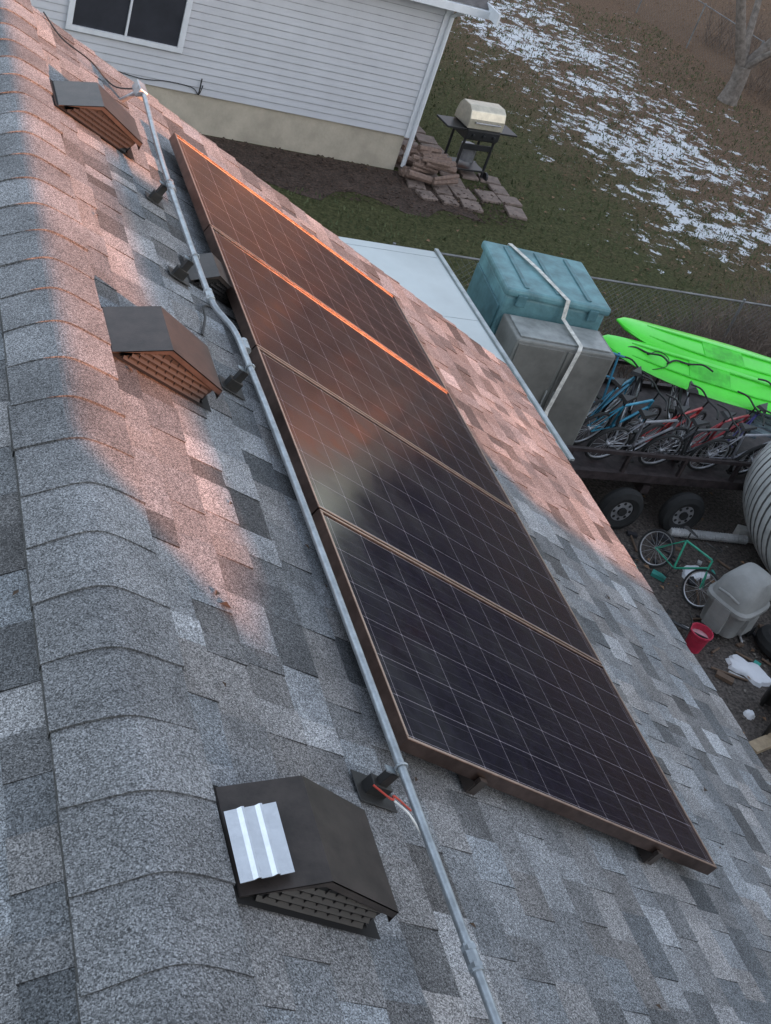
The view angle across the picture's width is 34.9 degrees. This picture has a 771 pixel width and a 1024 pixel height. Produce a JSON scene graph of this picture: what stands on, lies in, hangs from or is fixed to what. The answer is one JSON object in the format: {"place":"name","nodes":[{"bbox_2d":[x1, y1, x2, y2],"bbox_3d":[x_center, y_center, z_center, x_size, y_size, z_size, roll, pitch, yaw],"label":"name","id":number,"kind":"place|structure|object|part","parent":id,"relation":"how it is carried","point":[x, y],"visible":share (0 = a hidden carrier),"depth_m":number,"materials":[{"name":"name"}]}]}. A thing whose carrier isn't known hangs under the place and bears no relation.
{"place":"outdoors","nodes":[
{"label":"outdoors","id":0,"kind":"place"},
{"bbox_2d":[202,0,770,354],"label":"ground","id":1,"kind":"structure","parent":0,"point":[460,244],"depth_m":23.76,"materials":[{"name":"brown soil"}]},
{"bbox_2d":[145,84,403,169],"bbox_3d":[-6.742,-9.749,19.274,13.200,2.760,9.000,4,38,-24],"label":"foundation","id":2,"kind":"object","parent":1,"relation":"on","point":[215,117],"visible":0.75,"depth_m":18.56,"materials":[{"name":"beige concrete"}]},
{"bbox_2d":[30,0,445,135],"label":"siding","id":3,"kind":"object","parent":2,"relation":"on","point":[361,63],"visible":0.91,"depth_m":17.84,"materials":[{"name":"white plastic"}]},
{"bbox_2d":[65,0,192,53],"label":"window frame","id":4,"kind":"object","parent":3,"relation":"attached to","point":[69,25],"visible":1,"depth_m":16.93,"materials":[{"name":"white plastic"}]},
{"bbox_2d":[72,0,186,46],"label":"window screen","id":5,"kind":"object","parent":4,"relation":"in","point":[159,21],"depth_m":16.85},
{"bbox_2d":[118,71,202,94],"bbox_3d":[-3.277,-6.181,17.440,1.407,0.246,0.038,4,38,-24],"label":"wall cable","id":6,"kind":"object","parent":3,"relation":"attached to","point":[199,92],"depth_m":17.55,"materials":[{"name":"black plastic"}]},
{"bbox_2d":[400,0,500,166],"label":"trim and gutter","id":7,"kind":"structure","parent":3,"relation":"attached to","point":[492,13],"depth_m":18.31,"materials":[{"name":"white metal"}]},
{"bbox_2d":[453,0,488,9],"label":"roof","id":8,"kind":"structure","parent":2,"relation":"on","point":[481,3],"depth_m":17.76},
{"bbox_2d":[199,132,523,228],"bbox_3d":[-5.122,-5.216,16.398,14.300,0.001,1.739,4,38,-24],"label":"mulch bed","id":9,"kind":"object","parent":1,"relation":"on","point":[345,180],"visible":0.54,"depth_m":18.47,"materials":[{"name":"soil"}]},
{"bbox_2d":[395,126,526,220],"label":"paver patio","id":10,"kind":"structure","parent":1,"relation":"on","point":[493,183],"depth_m":19.71,"materials":[{"name":"stone"}]},
{"bbox_2d":[397,144,459,184],"bbox_3d":[0.661,-5.538,19.541,0.957,0.437,1.041,4,38,-24],"label":"firewood stack","id":11,"kind":"object","parent":10,"relation":"on","point":[423,161],"visible":0.96,"depth_m":19.36,"materials":[{"name":"brown wood"}]},
{"bbox_2d":[437,99,516,180],"bbox_3d":[1.427,-6.086,20.029,1.360,1.198,0.580,-2,41,-30],"label":"gas grill","id":12,"kind":"object","parent":10,"relation":"on","point":[478,121],"visible":0.96,"depth_m":19.75,"materials":[{"name":"metal"}]},
{"bbox_2d":[364,0,770,315],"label":"fallen leaves","id":13,"kind":"object","parent":1,"relation":"on","point":[683,256],"visible":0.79,"depth_m":28.01,"materials":[{"name":"brown plant"}]},
{"bbox_2d":[702,0,770,68],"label":"bare shrub","id":14,"kind":"object","parent":1,"relation":"on","point":[732,32],"visible":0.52,"depth_m":35.19,"materials":[{"name":"brown plant"}]},
{"bbox_2d":[717,0,770,106],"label":"bare tree","id":15,"kind":"object","parent":1,"relation":"on","point":[746,63],"visible":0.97,"depth_m":29.75,"materials":[{"name":"grey plant"}]},
{"bbox_2d":[744,38,770,107],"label":"bare shrub","id":16,"kind":"object","parent":1,"relation":"on","point":[757,79],"visible":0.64,"depth_m":32.06,"materials":[{"name":"brown plant"}]},
{"bbox_2d":[581,357,770,773],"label":"gravel yard","id":17,"kind":"structure","parent":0,"point":[669,596],"depth_m":12.94,"materials":[{"name":"gravel"}]},
{"bbox_2d":[338,236,574,460],"bbox_3d":[-0.381,-0.841,11.223,2.620,1.992,3.600,4,38,-24],"label":"white cargo trailer","id":18,"kind":"object","parent":17,"relation":"on","point":[427,278],"visible":0.11,"depth_m":11.69,"materials":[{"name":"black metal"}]},
{"bbox_2d":[393,242,770,356],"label":"chain link fence","id":19,"kind":"object","parent":17,"relation":"on","point":[645,286],"visible":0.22,"depth_m":16.18,"materials":[{"name":"metal"}]},
{"bbox_2d":[452,270,766,733],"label":"yard leaves","id":20,"kind":"object","parent":17,"relation":"on","point":[713,581],"visible":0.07,"depth_m":12.82,"materials":[{"name":"brown plant"}]},
{"bbox_2d":[560,358,770,530],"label":"utility trailer","id":21,"kind":"object","parent":17,"relation":"on","point":[620,508],"visible":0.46,"depth_m":13.24,"materials":[{"name":"metal"}]},
{"bbox_2d":[466,241,610,334],"bbox_3d":[1.445,-1.885,13.065,1.180,1.498,1.085,8,37,-19],"label":"teal storage box","id":22,"kind":"object","parent":21,"relation":"on","point":[506,279],"visible":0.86,"depth_m":12.49,"materials":[{"name":"plastic"}]},
{"bbox_2d":[507,243,582,415],"bbox_3d":[1.490,-1.663,12.737,0.245,1.474,1.962,2,39,-26],"label":"ratchet strap","id":23,"kind":"object","parent":21,"relation":"on","point":[571,365],"visible":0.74,"depth_m":12.28,"materials":[{"name":"white fabric"}]},
{"bbox_2d":[493,314,614,444],"bbox_3d":[1.556,-1.280,12.515,1.100,1.256,0.548,7,37,-20],"label":"gray metal cabinet","id":24,"kind":"object","parent":21,"relation":"on","point":[541,354],"visible":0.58,"depth_m":12.18,"materials":[{"name":"grey metal"}]},
{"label":"doors","id":25,"kind":"part","parent":24,"relation":"part of","materials":[{"name":"grey metal"}]},
{"bbox_2d":[588,349,624,418],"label":"bicycle","id":26,"kind":"object","parent":21,"relation":"on","point":[618,355],"visible":0.19,"depth_m":13.38,"materials":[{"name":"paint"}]},
{"bbox_2d":[582,356,652,427],"bbox_3d":[2.440,-1.232,13.345,0.496,0.802,1.360,48,40,12],"label":"bicycle","id":27,"kind":"object","parent":21,"relation":"on","point":[600,404],"visible":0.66,"depth_m":13.33,"materials":[{"name":"blue metal"}]},
{"bbox_2d":[574,374,667,443],"bbox_3d":[2.539,-1.021,13.117,1.360,0.802,0.496,-10,62,-38],"label":"bicycle","id":28,"kind":"object","parent":21,"relation":"on","point":[626,399],"visible":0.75,"depth_m":13.05,"materials":[{"name":"blue metal"}]},
{"bbox_2d":[584,393,689,462],"bbox_3d":[2.739,-0.813,12.934,1.360,0.802,0.496,-2,55,-30],"label":"bicycle","id":29,"kind":"object","parent":21,"relation":"on","point":[645,414],"visible":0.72,"depth_m":12.85,"materials":[{"name":"silver metal"}]},
{"bbox_2d":[611,346,669,444],"bbox_3d":[2.734,-1.313,13.554,0.527,0.853,1.445,20,34,13],"label":"bicycle","id":30,"kind":"object","parent":21,"relation":"on","point":[636,389],"visible":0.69,"depth_m":13.47,"materials":[{"name":"silver metal"}]},
{"bbox_2d":[623,383,718,451],"bbox_3d":[3.133,-0.946,13.339,1.360,0.802,0.496,-16,67,-42],"label":"bicycle","id":31,"kind":"object","parent":21,"relation":"on","point":[669,424],"visible":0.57,"depth_m":13.23,"materials":[{"name":"red metal"}]},
{"bbox_2d":[603,335,770,414],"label":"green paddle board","id":32,"kind":"object","parent":21,"relation":"on","point":[722,384],"visible":0.93,"depth_m":13.62,"materials":[{"name":"plastic"}]},
{"bbox_2d":[616,317,770,380],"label":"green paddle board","id":33,"kind":"object","parent":32,"relation":"on","point":[709,351],"visible":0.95,"depth_m":13.99,"materials":[{"name":"plastic"}]},
{"bbox_2d":[638,403,740,466],"bbox_3d":[3.345,-0.745,13.182,1.326,0.782,0.484,-1,54,-29],"label":"bicycle","id":34,"kind":"object","parent":21,"relation":"on","point":[697,423],"visible":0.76,"depth_m":13.09,"materials":[{"name":"silver metal"}]},
{"bbox_2d":[667,360,713,462],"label":"bicycle","id":35,"kind":"object","parent":21,"relation":"on","point":[691,389],"visible":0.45,"depth_m":13.63,"materials":[{"name":"silver metal"}]},
{"bbox_2d":[670,391,764,457],"bbox_3d":[3.699,-0.889,13.556,1.360,0.802,0.496,-12,63,-39],"label":"bicycle","id":36,"kind":"object","parent":21,"relation":"on","point":[726,416],"visible":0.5,"depth_m":13.47,"materials":[{"name":"red metal"}]},
{"bbox_2d":[687,409,770,473],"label":"bicycle","id":37,"kind":"object","parent":21,"relation":"on","point":[745,428],"visible":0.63,"depth_m":13.32,"materials":[{"name":"silver metal"}]},
{"bbox_2d":[711,378,770,463],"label":"bicycle","id":38,"kind":"object","parent":21,"relation":"on","point":[762,407],"visible":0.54,"depth_m":13.59,"materials":[{"name":"black metal"}]},
{"bbox_2d":[729,443,767,474],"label":"bicycle","id":39,"kind":"object","parent":21,"relation":"on","point":[738,458],"visible":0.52,"depth_m":13.36,"materials":[{"name":"silver metal"}]},
{"bbox_2d":[746,409,770,438],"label":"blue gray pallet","id":40,"kind":"object","parent":21,"relation":"on","point":[756,423],"visible":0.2,"depth_m":13.88,"materials":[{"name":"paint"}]},
{"bbox_2d":[598,294,735,383],"bbox_3d":[3.624,-2.278,16.306,2.455,0.887,1.609,4,38,-24],"label":"bare shrub","id":41,"kind":"object","parent":17,"relation":"on","point":[621,333],"visible":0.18,"depth_m":16.27,"materials":[{"name":"brown plant"}]},
{"bbox_2d":[638,526,722,608],"bbox_3d":[3.056,0.493,12.504,1.054,0.622,0.384,47,18,32],"label":"bicycle","id":42,"kind":"object","parent":17,"relation":"on","point":[706,570],"visible":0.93,"depth_m":12.52,"materials":[{"name":"green metal"}]},
{"bbox_2d":[666,609,712,641],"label":"bicycle","id":43,"kind":"object","parent":17,"relation":"on","point":[682,626],"visible":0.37,"depth_m":11.71,"materials":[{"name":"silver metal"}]},
{"bbox_2d":[682,565,709,580],"bbox_3d":[3.256,0.632,12.871,0.380,0.053,0.230,4,38,-24],"label":"snow patch","id":44,"kind":"object","parent":17,"relation":"on","point":[686,572],"visible":0.56,"depth_m":12.81,"materials":[{"name":"white snow"}]},
{"bbox_2d":[625,530,770,684],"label":"yard clutter","id":45,"kind":"object","parent":17,"relation":"on","point":[722,675],"visible":0.56,"depth_m":12.57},
{"bbox_2d":[685,622,713,653],"bbox_3d":[2.998,1.226,11.775,0.253,0.230,0.238,4,38,-24],"label":"red bucket","id":46,"kind":"object","parent":17,"relation":"on","point":[695,643],"visible":0.93,"depth_m":11.74,"materials":[{"name":"plastic"}]},
{"bbox_2d":[667,527,747,544],"bbox_3d":[3.545,0.261,13.478,1.000,0.106,0.106,6,37,-21],"label":"white corrugated pipe","id":47,"kind":"object","parent":17,"relation":"on","point":[713,536],"visible":0.95,"depth_m":13.45,"materials":[{"name":"white plastic"}]},
{"bbox_2d":[649,279,770,357],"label":"bare shrub","id":48,"kind":"object","parent":17,"relation":"on","point":[731,338],"visible":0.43,"depth_m":16.73,"materials":[{"name":"brown plant"}]},
{"bbox_2d":[700,562,770,637],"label":"trash can","id":49,"kind":"object","parent":17,"relation":"on","point":[737,602],"visible":1,"depth_m":11.82,"materials":[{"name":"plastic"}]},
{"bbox_2d":[702,274,770,356],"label":"bare shrub","id":50,"kind":"object","parent":17,"relation":"on","point":[762,309],"visible":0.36,"depth_m":17.51,"materials":[{"name":"brown plant"}]},
{"bbox_2d":[725,654,770,687],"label":"snow patch","id":51,"kind":"object","parent":17,"relation":"on","point":[759,677],"visible":1,"depth_m":11.75,"materials":[{"name":"white snow"}]},
{"bbox_2d":[743,709,754,719],"bbox_3d":[3.346,1.855,11.255,0.102,0.053,0.109,4,38,-24],"label":"snow patch","id":52,"kind":"object","parent":17,"relation":"on","point":[748,714],"visible":1,"depth_m":11.23,"materials":[{"name":"white snow"}]},
{"bbox_2d":[733,441,770,600],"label":"ribbed water tank","id":53,"kind":"object","parent":17,"relation":"on","point":[756,501],"visible":1,"depth_m":12.90,"materials":[{"name":"white plastic"}]},
{"bbox_2d":[749,733,770,753],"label":"wood plank","id":54,"kind":"object","parent":17,"relation":"on","point":[760,744],"visible":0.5,"depth_m":10.93,"materials":[{"name":"beige wood"}]},
{"bbox_2d":[756,624,770,657],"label":"spare wheel","id":55,"kind":"object","parent":17,"relation":"on","point":[763,637],"visible":1,"depth_m":12.06,"materials":[{"name":"rubber"}]},
{"bbox_2d":[760,685,770,735],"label":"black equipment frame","id":56,"kind":"object","parent":17,"relation":"on","point":[765,699],"visible":1,"depth_m":11.39,"materials":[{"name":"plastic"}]},
{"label":"house walls","id":57,"kind":"object","parent":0,"visible":0},
{"bbox_3d":[-0.881,1.198,3.299,7.404,1.999,9.730,4,38,-24],"label":"roof","id":58,"kind":"object","parent":57,"relation":"on","visible":0},
{"bbox_2d":[0,323,78,1023],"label":"roof shingles back","id":59,"kind":"object","parent":58,"relation":"on","point":[37,977],"visible":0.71,"depth_m":2.53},
{"bbox_2d":[0,0,266,1023],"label":"ridge caps","id":60,"kind":"object","parent":58,"relation":"attached to","point":[156,928],"visible":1,"depth_m":2.87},
{"bbox_2d":[43,12,502,1023],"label":"electrical conduit","id":61,"kind":"object","parent":58,"relation":"attached to","point":[373,790],"visible":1,"depth_m":3.50,"materials":[{"name":"metal"}]},
{"bbox_2d":[32,6,770,1023],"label":"roof shingles","id":62,"kind":"object","parent":58,"relation":"attached to","point":[574,922],"visible":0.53,"depth_m":3.80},
{"bbox_2d":[50,79,142,160],"bbox_3d":[-1.335,-1.815,5.638,0.410,0.224,0.304,4,38,-24],"label":"roof vent","id":63,"kind":"object","parent":62,"relation":"on","point":[100,111],"visible":1,"depth_m":5.56,"materials":[{"name":"black metal"}]},
{"bbox_2d":[101,306,222,412],"bbox_3d":[-0.773,-0.534,4.181,0.410,0.224,0.304,4,38,-24],"label":"roof vent","id":64,"kind":"object","parent":62,"relation":"on","point":[161,345],"visible":1,"depth_m":4.11,"materials":[{"name":"metal"}]},
{"bbox_2d":[179,253,231,308],"bbox_3d":[-0.745,-0.983,5.175,0.239,0.149,0.224,4,38,-24],"label":"roof vent","id":65,"kind":"object","parent":62,"relation":"on","point":[215,274],"visible":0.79,"depth_m":5.12,"materials":[{"name":"grey metal"}]},
{"bbox_2d":[212,775,398,939],"bbox_3d":[-0.188,0.769,2.727,0.410,0.224,0.304,4,38,-24],"label":"roof vent","id":66,"kind":"object","parent":62,"relation":"on","point":[337,879],"visible":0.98,"depth_m":2.68,"materials":[{"name":"brown metal"}]},
{"bbox_2d":[224,802,294,883],"bbox_3d":[-0.267,0.694,2.584,0.116,0.019,0.188,4,38,-24],"label":"aluminum flashing","id":67,"kind":"object","parent":66,"relation":"on","point":[259,845],"visible":1,"depth_m":2.58,"materials":[{"name":"metal"}]},
{"bbox_2d":[12,59,755,1008],"bbox_3d":[0.010,0.022,5.191,4.149,1.753,5.502,4,38,-24],"label":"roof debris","id":68,"kind":"object","parent":62,"relation":"on","point":[326,585],"visible":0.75,"depth_m":3.35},
{"bbox_2d":[458,774,663,864],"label":"mounting rails","id":69,"kind":"object","parent":58,"relation":"attached to","point":[473,787],"visible":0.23,"depth_m":3.59,"materials":[{"name":"black metal"}]},
{"bbox_2d":[169,133,447,390],"bbox_3d":[-0.383,-1.266,6.364,1.650,0.046,0.990,30,24,-38],"label":"solar panel","id":70,"kind":"object","parent":69,"relation":"attached to","point":[234,209],"visible":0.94,"depth_m":6.27,"materials":[{"name":"black glass"}]},
{"bbox_2d":[204,225,514,510],"bbox_3d":[-0.100,-0.630,5.649,1.650,0.046,0.990,30,24,-38],"label":"solar panel","id":71,"kind":"object","parent":69,"relation":"attached to","point":[283,319],"visible":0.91,"depth_m":5.55,"materials":[{"name":"black glass"}]},
{"bbox_2d":[249,346,601,664],"bbox_3d":[0.183,0.007,4.933,1.650,0.046,0.990,30,24,-38],"label":"solar panel","id":72,"kind":"object","parent":69,"relation":"attached to","point":[359,471],"visible":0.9,"depth_m":4.82,"materials":[{"name":"black glass"}]},
{"bbox_2d":[312,509,716,874],"bbox_3d":[0.466,0.643,4.218,1.650,0.046,0.990,30,24,-38],"label":"solar panel","id":73,"kind":"object","parent":69,"relation":"attached to","point":[470,685],"visible":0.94,"depth_m":4.07,"materials":[{"name":"black glass"}]}
]}

